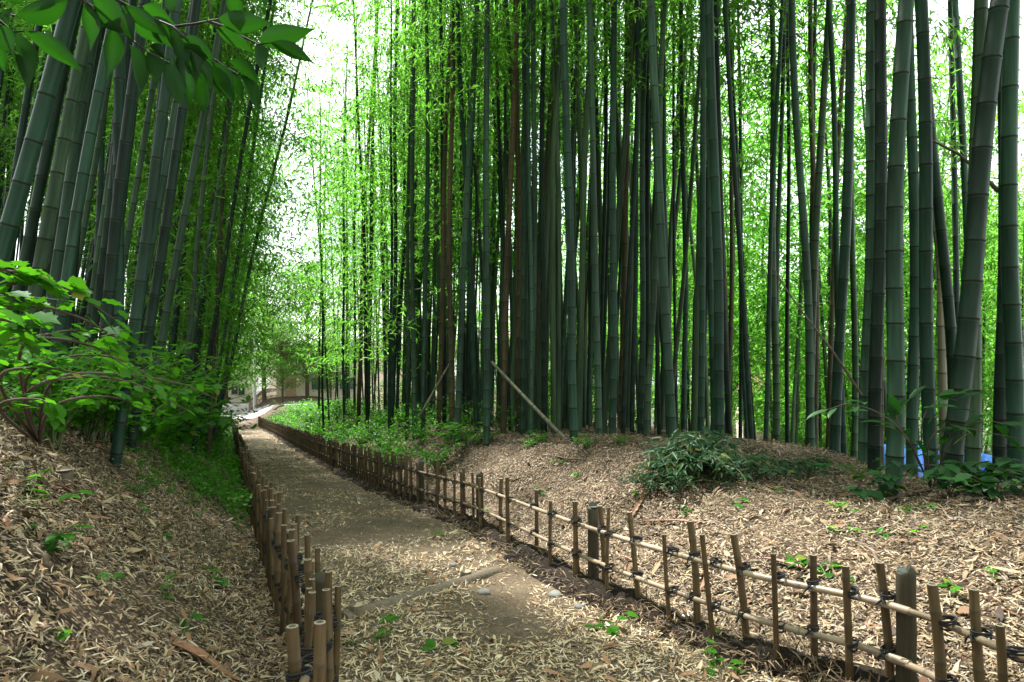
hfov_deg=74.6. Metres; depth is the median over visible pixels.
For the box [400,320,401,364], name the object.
bamboo
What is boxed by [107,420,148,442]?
herb
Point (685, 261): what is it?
bamboo
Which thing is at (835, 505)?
seedling
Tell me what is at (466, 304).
bamboo
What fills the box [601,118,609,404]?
bamboo
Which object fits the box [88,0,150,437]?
bamboo
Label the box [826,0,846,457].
bamboo
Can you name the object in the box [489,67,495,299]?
bamboo
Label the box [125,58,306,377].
bamboo
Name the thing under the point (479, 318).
bamboo
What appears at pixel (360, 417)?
herb
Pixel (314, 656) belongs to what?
bamboo fence
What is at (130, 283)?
bamboo
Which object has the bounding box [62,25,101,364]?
bamboo
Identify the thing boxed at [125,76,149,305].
bamboo
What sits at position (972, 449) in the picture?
bamboo
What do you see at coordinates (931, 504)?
seedling
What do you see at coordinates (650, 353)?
bamboo
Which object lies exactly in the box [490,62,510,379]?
bamboo
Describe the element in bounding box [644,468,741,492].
cut bamboo sprig
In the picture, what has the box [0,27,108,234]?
bamboo
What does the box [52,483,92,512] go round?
culm sheath
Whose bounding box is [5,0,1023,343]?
sky
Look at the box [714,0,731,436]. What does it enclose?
bamboo
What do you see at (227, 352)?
bamboo
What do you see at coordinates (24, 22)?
bamboo
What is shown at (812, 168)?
bamboo
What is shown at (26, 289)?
bamboo
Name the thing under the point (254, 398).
utility pole
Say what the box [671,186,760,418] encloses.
bamboo
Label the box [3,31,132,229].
bamboo
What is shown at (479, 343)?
tree
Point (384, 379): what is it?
bamboo
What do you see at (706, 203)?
bamboo
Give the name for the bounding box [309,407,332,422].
herb
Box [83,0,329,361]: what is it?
bamboo
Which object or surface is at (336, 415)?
herb
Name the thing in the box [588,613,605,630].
seedling
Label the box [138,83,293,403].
bamboo
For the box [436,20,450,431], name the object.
bamboo
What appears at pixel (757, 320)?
bamboo
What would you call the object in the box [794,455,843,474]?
cut bamboo sprig
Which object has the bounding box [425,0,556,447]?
bamboo
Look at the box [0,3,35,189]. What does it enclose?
bamboo
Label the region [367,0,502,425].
bamboo
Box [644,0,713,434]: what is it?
bamboo
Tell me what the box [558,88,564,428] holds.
bamboo
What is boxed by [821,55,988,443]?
bamboo
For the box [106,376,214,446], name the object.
shrub
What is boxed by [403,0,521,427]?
bamboo
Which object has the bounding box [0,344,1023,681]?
ground
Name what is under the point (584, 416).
bamboo
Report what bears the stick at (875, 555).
on the ground at (794, 546)
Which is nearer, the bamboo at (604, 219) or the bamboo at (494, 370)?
the bamboo at (604, 219)
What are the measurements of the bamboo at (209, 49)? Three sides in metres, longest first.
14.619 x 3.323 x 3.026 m
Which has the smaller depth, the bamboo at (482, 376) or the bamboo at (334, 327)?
the bamboo at (482, 376)
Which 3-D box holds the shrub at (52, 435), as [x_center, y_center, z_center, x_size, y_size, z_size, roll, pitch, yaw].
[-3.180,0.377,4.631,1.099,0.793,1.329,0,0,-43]
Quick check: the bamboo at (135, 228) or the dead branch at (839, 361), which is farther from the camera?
the bamboo at (135, 228)
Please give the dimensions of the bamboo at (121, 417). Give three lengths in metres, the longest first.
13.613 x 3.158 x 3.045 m
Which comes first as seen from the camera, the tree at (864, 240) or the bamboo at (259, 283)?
the bamboo at (259, 283)
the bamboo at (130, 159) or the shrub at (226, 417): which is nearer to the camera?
the bamboo at (130, 159)
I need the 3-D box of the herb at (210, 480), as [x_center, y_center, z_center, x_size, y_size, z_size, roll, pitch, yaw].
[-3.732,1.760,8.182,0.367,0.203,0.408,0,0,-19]
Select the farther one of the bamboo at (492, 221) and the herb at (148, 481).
the bamboo at (492, 221)
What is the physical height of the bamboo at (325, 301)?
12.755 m
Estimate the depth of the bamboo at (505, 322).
11.03 m
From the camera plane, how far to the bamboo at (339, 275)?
29.52 m
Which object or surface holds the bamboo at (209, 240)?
on the ground at (794, 546)
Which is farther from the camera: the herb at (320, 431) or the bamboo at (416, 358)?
the herb at (320, 431)
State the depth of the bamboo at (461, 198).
16.24 m
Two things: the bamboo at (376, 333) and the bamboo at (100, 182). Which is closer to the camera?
the bamboo at (100, 182)
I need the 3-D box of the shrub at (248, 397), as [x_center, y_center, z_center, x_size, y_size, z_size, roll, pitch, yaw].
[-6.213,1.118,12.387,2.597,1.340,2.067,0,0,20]
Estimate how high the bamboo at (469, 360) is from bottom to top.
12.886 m
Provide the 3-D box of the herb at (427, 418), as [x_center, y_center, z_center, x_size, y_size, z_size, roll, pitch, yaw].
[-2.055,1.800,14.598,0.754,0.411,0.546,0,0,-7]
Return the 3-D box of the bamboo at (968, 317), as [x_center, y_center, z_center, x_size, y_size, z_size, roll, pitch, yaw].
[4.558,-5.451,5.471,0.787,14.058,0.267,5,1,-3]
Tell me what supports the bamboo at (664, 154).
on the ground at (794, 546)
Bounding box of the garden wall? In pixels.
[221,404,249,414]
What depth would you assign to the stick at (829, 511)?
4.90 m
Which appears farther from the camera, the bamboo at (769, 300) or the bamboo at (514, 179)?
the bamboo at (514, 179)
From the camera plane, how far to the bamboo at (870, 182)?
7.30 m
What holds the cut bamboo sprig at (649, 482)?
on the ground at (794, 546)
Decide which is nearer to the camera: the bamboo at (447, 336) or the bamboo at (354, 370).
the bamboo at (447, 336)
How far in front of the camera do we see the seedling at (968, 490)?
5.30 m
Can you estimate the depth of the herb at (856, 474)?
6.59 m
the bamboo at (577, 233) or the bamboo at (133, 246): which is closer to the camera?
the bamboo at (577, 233)
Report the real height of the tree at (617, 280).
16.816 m
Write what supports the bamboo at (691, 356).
on the ground at (794, 546)
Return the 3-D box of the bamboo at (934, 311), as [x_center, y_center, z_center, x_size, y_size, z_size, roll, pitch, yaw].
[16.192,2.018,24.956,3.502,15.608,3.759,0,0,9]
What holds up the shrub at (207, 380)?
on the ground at (794, 546)
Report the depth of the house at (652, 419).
58.18 m
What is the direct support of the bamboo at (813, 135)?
on the ground at (794, 546)
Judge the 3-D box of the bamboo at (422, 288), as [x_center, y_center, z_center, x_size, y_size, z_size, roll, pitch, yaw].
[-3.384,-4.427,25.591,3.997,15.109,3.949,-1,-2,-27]
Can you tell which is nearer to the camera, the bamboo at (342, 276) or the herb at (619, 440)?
the herb at (619, 440)
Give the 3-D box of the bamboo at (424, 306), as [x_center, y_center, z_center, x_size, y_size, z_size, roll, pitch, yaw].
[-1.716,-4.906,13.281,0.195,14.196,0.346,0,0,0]
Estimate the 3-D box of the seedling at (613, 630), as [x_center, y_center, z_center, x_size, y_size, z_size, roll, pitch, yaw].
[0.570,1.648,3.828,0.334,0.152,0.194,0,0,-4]
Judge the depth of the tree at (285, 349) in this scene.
56.35 m
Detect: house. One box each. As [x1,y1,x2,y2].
[175,334,271,402]
[275,322,363,401]
[494,360,550,420]
[635,367,710,431]
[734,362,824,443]
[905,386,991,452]
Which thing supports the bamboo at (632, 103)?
on the ground at (794, 546)
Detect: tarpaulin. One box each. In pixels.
[884,444,923,478]
[963,453,991,470]
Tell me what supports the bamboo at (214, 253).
on the ground at (794, 546)
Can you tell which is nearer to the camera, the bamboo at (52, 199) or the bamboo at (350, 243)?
the bamboo at (52, 199)
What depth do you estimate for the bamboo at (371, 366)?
34.91 m
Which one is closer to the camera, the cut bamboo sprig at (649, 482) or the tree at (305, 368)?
the cut bamboo sprig at (649, 482)
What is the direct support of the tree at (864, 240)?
on the ground at (794, 546)
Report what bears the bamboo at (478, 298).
on the ground at (794, 546)
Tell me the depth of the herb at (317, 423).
23.49 m
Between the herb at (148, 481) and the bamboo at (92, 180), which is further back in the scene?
the bamboo at (92, 180)
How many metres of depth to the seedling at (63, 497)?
3.40 m
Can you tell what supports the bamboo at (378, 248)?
on the ground at (794, 546)
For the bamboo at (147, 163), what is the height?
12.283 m
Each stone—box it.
[477,588,490,594]
[548,590,561,597]
[574,603,584,608]
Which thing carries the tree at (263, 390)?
on the ground at (794, 546)
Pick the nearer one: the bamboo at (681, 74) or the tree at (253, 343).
the bamboo at (681, 74)
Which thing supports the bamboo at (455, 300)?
on the ground at (794, 546)
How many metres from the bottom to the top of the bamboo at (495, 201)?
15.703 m
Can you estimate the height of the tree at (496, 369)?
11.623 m
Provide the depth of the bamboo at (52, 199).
6.31 m
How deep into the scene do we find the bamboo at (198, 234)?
11.18 m
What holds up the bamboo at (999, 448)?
on the ground at (794, 546)
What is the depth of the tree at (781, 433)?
33.39 m
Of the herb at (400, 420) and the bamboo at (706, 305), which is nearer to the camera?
the bamboo at (706, 305)
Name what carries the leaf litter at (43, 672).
on the ground at (794, 546)
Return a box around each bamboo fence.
[230,423,341,681]
[258,416,1023,681]
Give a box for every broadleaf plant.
[806,386,1023,486]
[815,463,934,502]
[872,458,1007,498]
[905,447,1017,487]
[923,460,1023,500]
[973,456,1023,485]
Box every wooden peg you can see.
[349,602,363,616]
[460,569,471,576]
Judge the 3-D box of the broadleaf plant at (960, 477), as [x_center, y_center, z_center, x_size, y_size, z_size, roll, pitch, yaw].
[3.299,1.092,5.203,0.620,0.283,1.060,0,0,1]
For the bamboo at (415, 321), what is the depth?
20.18 m
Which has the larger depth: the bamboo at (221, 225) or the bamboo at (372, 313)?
the bamboo at (372, 313)
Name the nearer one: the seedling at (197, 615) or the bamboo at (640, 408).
the seedling at (197, 615)
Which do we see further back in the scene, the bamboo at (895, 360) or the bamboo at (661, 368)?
the bamboo at (661, 368)
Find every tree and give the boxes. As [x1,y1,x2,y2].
[0,0,313,120]
[157,296,252,388]
[184,258,283,401]
[223,279,295,403]
[230,252,327,400]
[249,321,314,402]
[254,259,358,397]
[297,318,358,400]
[357,325,456,406]
[399,337,495,412]
[431,309,509,381]
[479,323,592,418]
[547,314,619,417]
[547,333,609,415]
[548,340,619,423]
[561,157,727,305]
[563,240,672,338]
[651,410,705,433]
[671,244,804,415]
[733,304,820,436]
[756,364,904,447]
[780,431,850,454]
[789,350,919,453]
[794,176,949,345]
[903,176,1023,451]
[985,288,1021,389]
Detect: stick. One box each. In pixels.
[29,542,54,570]
[84,493,153,526]
[92,503,160,510]
[161,628,178,674]
[255,635,302,651]
[556,456,637,459]
[819,508,844,513]
[863,532,878,561]
[870,524,896,528]
[875,485,975,504]
[909,495,998,502]
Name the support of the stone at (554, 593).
on the path
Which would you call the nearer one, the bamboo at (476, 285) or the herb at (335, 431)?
the herb at (335, 431)
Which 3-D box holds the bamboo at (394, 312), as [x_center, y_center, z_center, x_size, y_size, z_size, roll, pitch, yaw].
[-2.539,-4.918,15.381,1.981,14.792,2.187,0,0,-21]
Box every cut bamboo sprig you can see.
[614,469,662,492]
[633,453,710,484]
[639,427,750,481]
[643,427,741,470]
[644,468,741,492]
[648,438,734,477]
[654,451,793,482]
[730,453,801,483]
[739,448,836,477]
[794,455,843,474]
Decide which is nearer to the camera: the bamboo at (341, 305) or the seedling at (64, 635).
the seedling at (64, 635)
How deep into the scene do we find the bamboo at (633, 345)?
10.81 m
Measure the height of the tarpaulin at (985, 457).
2.862 m
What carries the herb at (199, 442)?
on the ground at (794, 546)
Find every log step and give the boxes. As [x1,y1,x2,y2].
[303,535,409,556]
[341,566,502,620]
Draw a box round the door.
[285,378,295,396]
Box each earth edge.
[232,442,285,644]
[262,428,894,681]
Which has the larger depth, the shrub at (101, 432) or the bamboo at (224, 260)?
the bamboo at (224, 260)
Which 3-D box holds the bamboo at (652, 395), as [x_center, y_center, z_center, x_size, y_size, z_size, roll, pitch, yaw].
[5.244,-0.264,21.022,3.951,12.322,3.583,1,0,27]
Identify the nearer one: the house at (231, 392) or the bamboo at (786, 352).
the bamboo at (786, 352)
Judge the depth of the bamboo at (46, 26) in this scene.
11.28 m
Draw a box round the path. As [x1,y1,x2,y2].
[235,421,781,681]
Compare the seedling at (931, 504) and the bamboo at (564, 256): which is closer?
the seedling at (931, 504)
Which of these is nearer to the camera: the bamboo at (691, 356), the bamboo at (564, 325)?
the bamboo at (564, 325)
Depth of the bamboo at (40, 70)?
14.31 m
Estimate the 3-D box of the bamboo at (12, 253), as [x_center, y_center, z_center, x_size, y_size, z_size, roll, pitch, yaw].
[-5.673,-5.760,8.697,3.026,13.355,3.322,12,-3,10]
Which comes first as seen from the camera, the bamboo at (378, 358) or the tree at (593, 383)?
the tree at (593, 383)
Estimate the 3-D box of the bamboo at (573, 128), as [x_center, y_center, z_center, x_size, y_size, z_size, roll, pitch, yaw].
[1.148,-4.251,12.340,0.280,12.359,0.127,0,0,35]
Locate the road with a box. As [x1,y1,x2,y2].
[221,402,324,418]
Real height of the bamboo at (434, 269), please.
12.728 m
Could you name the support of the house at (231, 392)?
on the ground at (794, 546)
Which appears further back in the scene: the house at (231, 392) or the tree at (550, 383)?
the house at (231, 392)
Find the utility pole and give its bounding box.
[253,321,258,409]
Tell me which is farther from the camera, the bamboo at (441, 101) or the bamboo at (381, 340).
the bamboo at (381, 340)
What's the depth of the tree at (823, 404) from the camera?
37.77 m
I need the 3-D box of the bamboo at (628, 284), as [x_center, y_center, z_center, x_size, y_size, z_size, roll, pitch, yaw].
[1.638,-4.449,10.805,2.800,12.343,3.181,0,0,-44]
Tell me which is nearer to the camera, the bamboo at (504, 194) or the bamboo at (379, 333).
the bamboo at (504, 194)
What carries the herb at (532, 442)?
on the ground at (794, 546)
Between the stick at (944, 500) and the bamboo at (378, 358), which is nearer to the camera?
the stick at (944, 500)
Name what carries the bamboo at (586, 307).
on the ground at (794, 546)
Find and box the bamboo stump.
[55,466,73,485]
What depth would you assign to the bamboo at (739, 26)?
10.82 m
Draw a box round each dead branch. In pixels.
[771,265,862,395]
[916,136,997,192]
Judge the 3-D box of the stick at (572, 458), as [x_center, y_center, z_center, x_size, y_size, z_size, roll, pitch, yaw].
[0.945,1.329,7.698,0.035,0.219,1.444,0,0,-34]
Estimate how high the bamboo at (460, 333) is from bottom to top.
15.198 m
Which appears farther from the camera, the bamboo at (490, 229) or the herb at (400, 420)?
the bamboo at (490, 229)
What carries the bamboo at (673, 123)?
on the ground at (794, 546)
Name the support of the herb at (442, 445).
on the ground at (794, 546)
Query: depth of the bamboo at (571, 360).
8.82 m
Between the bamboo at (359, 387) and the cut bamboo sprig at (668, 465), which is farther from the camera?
the bamboo at (359, 387)
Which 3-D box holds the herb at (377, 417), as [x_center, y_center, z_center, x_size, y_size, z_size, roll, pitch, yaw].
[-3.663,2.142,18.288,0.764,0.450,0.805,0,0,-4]
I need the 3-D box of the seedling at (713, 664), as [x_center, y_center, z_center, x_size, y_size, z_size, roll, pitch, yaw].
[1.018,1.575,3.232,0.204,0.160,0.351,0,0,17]
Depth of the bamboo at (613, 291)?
9.83 m
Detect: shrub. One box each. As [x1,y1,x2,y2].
[0,259,142,377]
[0,299,98,350]
[0,324,221,443]
[0,329,168,403]
[0,334,155,416]
[0,339,145,450]
[8,347,192,444]
[15,342,93,401]
[71,358,173,441]
[75,339,224,411]
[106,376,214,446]
[108,362,193,407]
[142,359,228,444]
[150,365,235,398]
[156,364,216,408]
[160,396,236,455]
[161,356,246,412]
[162,365,259,427]
[189,402,263,445]
[205,408,247,442]
[215,408,241,427]
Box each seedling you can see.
[14,484,48,507]
[21,467,53,489]
[25,489,94,503]
[25,516,94,552]
[50,526,71,548]
[53,628,71,638]
[96,568,128,582]
[135,503,149,514]
[160,573,178,598]
[161,525,171,539]
[178,611,209,634]
[204,564,228,585]
[340,616,401,645]
[379,612,399,621]
[419,637,477,653]
[583,611,637,635]
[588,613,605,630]
[680,505,691,513]
[702,638,744,680]
[703,645,718,658]
[710,627,723,663]
[731,497,750,508]
[783,554,831,572]
[808,559,856,582]
[823,524,861,533]
[827,501,866,511]
[868,525,930,538]
[879,527,894,537]
[897,503,936,512]
[938,577,961,592]
[950,484,996,492]
[979,479,1020,493]
[983,566,1016,577]
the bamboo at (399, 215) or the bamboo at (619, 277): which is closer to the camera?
the bamboo at (619, 277)
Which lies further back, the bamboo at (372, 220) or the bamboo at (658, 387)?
the bamboo at (372, 220)
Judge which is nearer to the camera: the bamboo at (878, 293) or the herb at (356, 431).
the bamboo at (878, 293)
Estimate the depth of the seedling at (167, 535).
4.46 m
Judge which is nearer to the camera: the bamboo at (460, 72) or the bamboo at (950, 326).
the bamboo at (950, 326)
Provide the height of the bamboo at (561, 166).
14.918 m
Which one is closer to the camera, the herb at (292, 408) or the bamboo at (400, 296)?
the bamboo at (400, 296)
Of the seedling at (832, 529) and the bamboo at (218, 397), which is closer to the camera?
the seedling at (832, 529)
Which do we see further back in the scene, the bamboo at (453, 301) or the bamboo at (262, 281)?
the bamboo at (262, 281)
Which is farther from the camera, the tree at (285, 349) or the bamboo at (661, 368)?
the tree at (285, 349)
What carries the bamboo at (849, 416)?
on the ground at (794, 546)
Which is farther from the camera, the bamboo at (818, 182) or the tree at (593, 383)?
the tree at (593, 383)
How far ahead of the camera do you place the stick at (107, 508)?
4.04 m
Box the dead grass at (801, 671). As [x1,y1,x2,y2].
[298,449,918,681]
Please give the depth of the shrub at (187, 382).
11.56 m
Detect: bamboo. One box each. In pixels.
[0,0,41,194]
[0,0,81,284]
[0,0,112,166]
[0,0,157,183]
[0,1,76,248]
[0,2,83,350]
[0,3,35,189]
[0,5,149,188]
[0,25,42,303]
[0,25,140,260]
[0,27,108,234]
[1,80,156,242]
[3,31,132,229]
[3,43,134,327]
[6,0,151,282]
[7,23,151,337]
[9,0,92,396]
[14,1,259,362]
[16,0,138,349]
[24,0,358,459]
[35,26,104,345]
[36,31,99,359]
[38,59,177,301]
[42,0,187,64]
[48,0,123,366]
[48,99,140,276]
[49,0,208,358]
[56,0,267,317]
[60,0,366,399]
[60,72,112,364]
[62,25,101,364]
[81,0,136,408]
[82,130,112,358]
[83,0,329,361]
[83,100,168,247]
[86,0,369,430]
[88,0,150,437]
[88,0,273,331]
[93,1,127,261]
[96,2,306,364]
[106,0,284,351]
[108,0,184,376]
[109,0,181,468]
[110,0,125,444]
[110,0,214,340]
[110,10,254,374]
[124,0,212,219]
[124,0,225,344]
[124,0,278,294]
[124,82,276,375]
[125,0,331,431]
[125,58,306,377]
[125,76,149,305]
[125,127,204,261]
[126,0,201,453]
[127,1,296,405]
[128,14,309,384]
[129,36,285,376]
[132,7,169,389]
[138,4,340,437]
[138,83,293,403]
[139,0,191,333]
[146,0,227,436]
[154,0,254,50]
[154,0,304,383]
[154,0,378,450]
[158,228,259,386]
[169,104,304,415]
[175,49,331,415]
[178,0,283,446]
[191,0,337,453]
[202,122,285,377]
[202,149,291,381]
[202,225,275,368]
[203,0,319,449]
[203,145,304,412]
[229,101,286,309]
[252,77,390,435]
[259,0,459,440]
[259,48,375,425]
[279,0,538,439]
[279,76,402,401]
[295,32,421,358]
[296,101,381,402]
[298,155,381,400]
[306,66,340,408]
[311,147,360,298]
[317,0,461,439]
[317,86,431,364]
[322,124,379,407]
[324,130,338,407]
[325,204,327,370]
[328,0,402,426]
[334,195,368,334]
[335,211,342,399]
[337,5,497,424]
[342,36,347,427]
[347,2,512,421]
[348,0,471,440]
[349,169,403,372]
[352,22,476,304]
[353,6,356,415]
[354,0,439,432]
[355,170,388,411]
[356,21,495,420]
[359,123,399,287]
[361,141,372,405]
[363,204,403,377]
[364,2,491,416]
[365,3,375,431]
[365,52,456,303]
[366,10,473,409]
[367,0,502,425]
[367,4,378,425]
[368,67,430,301]
[369,179,403,409]
[372,85,393,412]
[374,13,385,417]
[374,231,379,411]
[374,259,379,391]
[375,42,496,358]
[378,42,456,381]
[378,129,458,309]
[379,0,513,435]
[381,133,388,363]
[383,83,386,416]
[389,74,482,382]
[392,1,538,426]
[394,0,520,443]
[394,4,424,400]
[395,0,406,420]
[395,0,536,432]
[400,0,547,428]
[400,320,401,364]
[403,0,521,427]
[408,0,418,421]
[409,103,421,409]
[415,1,546,426]
[415,276,419,411]
[418,350,456,416]
[420,0,429,435]
[421,1,514,295]
[423,5,521,401]
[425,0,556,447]
[429,3,438,336]
[431,193,498,402]
[434,5,448,416]
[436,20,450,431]
[440,0,577,422]
[441,0,594,433]
[448,1,549,425]
[453,115,459,350]
[454,0,538,417]
[454,1,538,334]
[454,1,561,407]
[456,161,512,350]
[460,0,594,435]
[461,0,603,313]
[462,7,466,422]
[466,4,469,146]
[466,127,467,333]
[470,185,482,411]
[471,2,482,427]
[473,4,609,256]
[476,0,577,440]
[476,25,587,372]
[479,1,492,427]
[489,0,622,413]
[489,0,631,429]
[489,6,632,366]
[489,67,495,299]
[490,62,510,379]
[490,361,566,438]
[493,314,495,418]
[495,0,511,430]
[513,0,521,432]
[514,0,623,306]
[515,0,607,437]
[517,0,677,435]
[520,0,641,430]
[526,0,533,437]
[538,0,634,410]
[539,0,546,434]
[548,0,735,434]
[548,235,594,421]
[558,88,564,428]
[562,216,586,297]
[567,0,695,430]
[567,1,578,429]
[573,16,585,428]
[574,0,757,437]
[576,0,698,429]
[584,0,610,350]
[586,4,754,359]
[586,19,598,424]
[592,101,603,373]
[595,0,721,419]
[599,0,753,428]
[600,0,607,367]
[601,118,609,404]
[606,0,761,430]
[606,119,688,394]
[607,207,681,428]
[608,70,634,426]
[609,0,617,435]
[616,4,763,394]
[619,142,746,408]
[629,0,643,434]
[633,0,788,417]
[637,0,647,434]
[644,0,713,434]
[647,0,677,441]
[650,0,824,439]
[654,183,660,434]
[656,0,762,367]
[656,18,671,338]
[658,0,785,434]
[660,204,771,436]
[661,4,667,433]
[666,0,805,433]
[670,0,857,442]
[670,1,818,438]
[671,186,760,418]
[671,217,737,429]
[673,46,699,389]
[678,111,804,439]
[694,0,822,341]
[705,0,724,444]
[706,81,706,261]
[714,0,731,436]
[714,0,789,440]
[720,0,897,263]
[760,0,839,446]
[763,0,783,440]
[771,0,972,465]
[781,239,885,453]
[784,0,790,443]
[784,235,861,448]
[788,0,815,448]
[808,0,819,447]
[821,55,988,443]
[822,302,885,455]
[826,0,846,448]
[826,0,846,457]
[829,0,855,454]
[844,196,992,453]
[850,157,858,459]
[858,0,874,464]
[861,0,1023,238]
[867,0,887,474]
[884,87,1023,452]
[885,0,913,488]
[886,0,1022,325]
[905,13,919,475]
[914,0,938,479]
[918,151,947,462]
[918,188,994,440]
[931,79,963,463]
[936,0,1009,487]
[964,0,987,471]
[992,64,1006,483]
[999,0,1023,482]
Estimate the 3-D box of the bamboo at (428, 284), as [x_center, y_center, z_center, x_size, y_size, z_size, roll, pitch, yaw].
[-2.312,-3.373,17.774,3.583,11.548,3.951,3,-4,-42]
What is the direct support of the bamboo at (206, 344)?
on the ground at (794, 546)
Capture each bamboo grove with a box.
[0,0,147,303]
[304,0,804,434]
[358,0,1023,460]
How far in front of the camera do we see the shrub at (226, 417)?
21.10 m
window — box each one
[230,383,245,394]
[311,377,325,389]
[339,377,352,389]
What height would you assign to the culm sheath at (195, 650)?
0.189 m
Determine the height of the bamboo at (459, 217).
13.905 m
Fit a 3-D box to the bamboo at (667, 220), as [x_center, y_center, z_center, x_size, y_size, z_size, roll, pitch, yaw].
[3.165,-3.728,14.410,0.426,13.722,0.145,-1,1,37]
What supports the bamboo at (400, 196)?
on the ground at (794, 546)
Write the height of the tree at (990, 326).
12.617 m
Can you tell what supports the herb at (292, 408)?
on the ground at (794, 546)
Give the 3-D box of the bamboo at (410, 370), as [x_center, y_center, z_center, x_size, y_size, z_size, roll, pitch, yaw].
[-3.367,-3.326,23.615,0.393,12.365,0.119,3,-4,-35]
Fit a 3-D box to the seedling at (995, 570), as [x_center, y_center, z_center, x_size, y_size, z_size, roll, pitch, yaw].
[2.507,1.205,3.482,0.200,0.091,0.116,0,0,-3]
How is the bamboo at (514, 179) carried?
on the ground at (794, 546)
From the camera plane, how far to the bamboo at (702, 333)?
9.21 m
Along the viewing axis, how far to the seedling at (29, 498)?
3.16 m
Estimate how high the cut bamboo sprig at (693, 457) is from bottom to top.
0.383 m
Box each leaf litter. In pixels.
[0,396,287,681]
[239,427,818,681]
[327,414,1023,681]
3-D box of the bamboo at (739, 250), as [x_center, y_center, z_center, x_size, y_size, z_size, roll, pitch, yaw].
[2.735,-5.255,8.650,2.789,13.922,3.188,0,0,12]
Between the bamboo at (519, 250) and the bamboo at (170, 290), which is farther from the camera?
the bamboo at (519, 250)
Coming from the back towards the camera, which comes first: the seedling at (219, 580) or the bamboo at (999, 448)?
the bamboo at (999, 448)
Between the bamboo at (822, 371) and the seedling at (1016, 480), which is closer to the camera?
the seedling at (1016, 480)
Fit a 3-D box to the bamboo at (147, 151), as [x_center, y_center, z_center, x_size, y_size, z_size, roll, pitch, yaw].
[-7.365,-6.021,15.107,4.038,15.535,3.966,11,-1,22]
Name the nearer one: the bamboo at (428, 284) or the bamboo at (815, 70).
the bamboo at (815, 70)
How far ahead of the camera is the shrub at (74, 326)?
9.34 m
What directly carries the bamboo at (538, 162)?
on the ground at (794, 546)
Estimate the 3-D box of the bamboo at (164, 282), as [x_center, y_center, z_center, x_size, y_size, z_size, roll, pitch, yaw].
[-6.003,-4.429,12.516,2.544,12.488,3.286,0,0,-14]
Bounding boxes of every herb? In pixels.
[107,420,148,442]
[121,479,163,495]
[134,474,160,484]
[180,491,207,504]
[186,436,207,447]
[192,477,221,492]
[271,413,303,426]
[282,404,306,416]
[291,410,319,420]
[293,409,325,424]
[297,400,317,412]
[297,422,342,441]
[305,413,341,428]
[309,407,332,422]
[318,401,352,423]
[322,420,354,440]
[324,400,362,418]
[338,423,378,444]
[357,436,404,455]
[358,416,382,428]
[363,423,407,450]
[366,438,412,469]
[369,413,384,422]
[386,410,419,427]
[401,415,432,428]
[408,426,440,441]
[408,434,469,473]
[428,417,483,442]
[431,420,494,447]
[433,438,452,447]
[477,430,501,440]
[521,434,546,447]
[527,429,550,440]
[572,432,597,446]
[610,434,633,445]
[842,463,871,480]
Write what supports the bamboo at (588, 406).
on the ground at (794, 546)
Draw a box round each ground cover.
[72,380,252,528]
[263,395,522,471]
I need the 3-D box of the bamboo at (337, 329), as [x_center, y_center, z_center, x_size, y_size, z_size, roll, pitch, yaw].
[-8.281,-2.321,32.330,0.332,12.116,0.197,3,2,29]
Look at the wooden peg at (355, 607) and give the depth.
4.06 m
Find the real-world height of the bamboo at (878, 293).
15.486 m
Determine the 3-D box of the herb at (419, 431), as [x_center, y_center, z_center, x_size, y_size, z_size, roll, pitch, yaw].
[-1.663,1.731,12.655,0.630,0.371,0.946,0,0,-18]
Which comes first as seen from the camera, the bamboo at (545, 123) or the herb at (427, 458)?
the herb at (427, 458)
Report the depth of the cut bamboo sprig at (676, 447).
6.61 m
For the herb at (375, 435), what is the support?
on the ground at (794, 546)
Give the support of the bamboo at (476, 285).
on the ground at (794, 546)
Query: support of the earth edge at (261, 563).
on the ground at (794, 546)
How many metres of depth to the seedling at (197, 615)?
3.10 m
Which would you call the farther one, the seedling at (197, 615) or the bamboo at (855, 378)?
the bamboo at (855, 378)
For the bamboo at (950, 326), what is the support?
on the ground at (794, 546)
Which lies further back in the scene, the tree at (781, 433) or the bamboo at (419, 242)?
the tree at (781, 433)
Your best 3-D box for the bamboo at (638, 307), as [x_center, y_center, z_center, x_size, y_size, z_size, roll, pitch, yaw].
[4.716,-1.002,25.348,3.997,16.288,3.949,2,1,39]
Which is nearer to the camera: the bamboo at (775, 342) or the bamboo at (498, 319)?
the bamboo at (775, 342)
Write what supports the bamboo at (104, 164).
on the ground at (794, 546)
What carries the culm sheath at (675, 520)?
on the ground at (794, 546)
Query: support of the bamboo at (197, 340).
on the ground at (794, 546)
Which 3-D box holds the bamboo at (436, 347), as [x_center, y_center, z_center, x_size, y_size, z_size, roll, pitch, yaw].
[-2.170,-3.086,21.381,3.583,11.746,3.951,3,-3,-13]
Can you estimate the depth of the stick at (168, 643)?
2.76 m
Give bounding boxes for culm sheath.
[0,516,13,533]
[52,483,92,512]
[171,638,239,680]
[615,554,642,564]
[632,496,644,514]
[642,519,714,522]
[762,557,809,570]
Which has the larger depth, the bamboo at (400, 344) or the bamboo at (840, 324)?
the bamboo at (400, 344)
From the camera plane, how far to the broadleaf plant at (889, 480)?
5.34 m
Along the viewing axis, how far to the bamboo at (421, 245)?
21.66 m

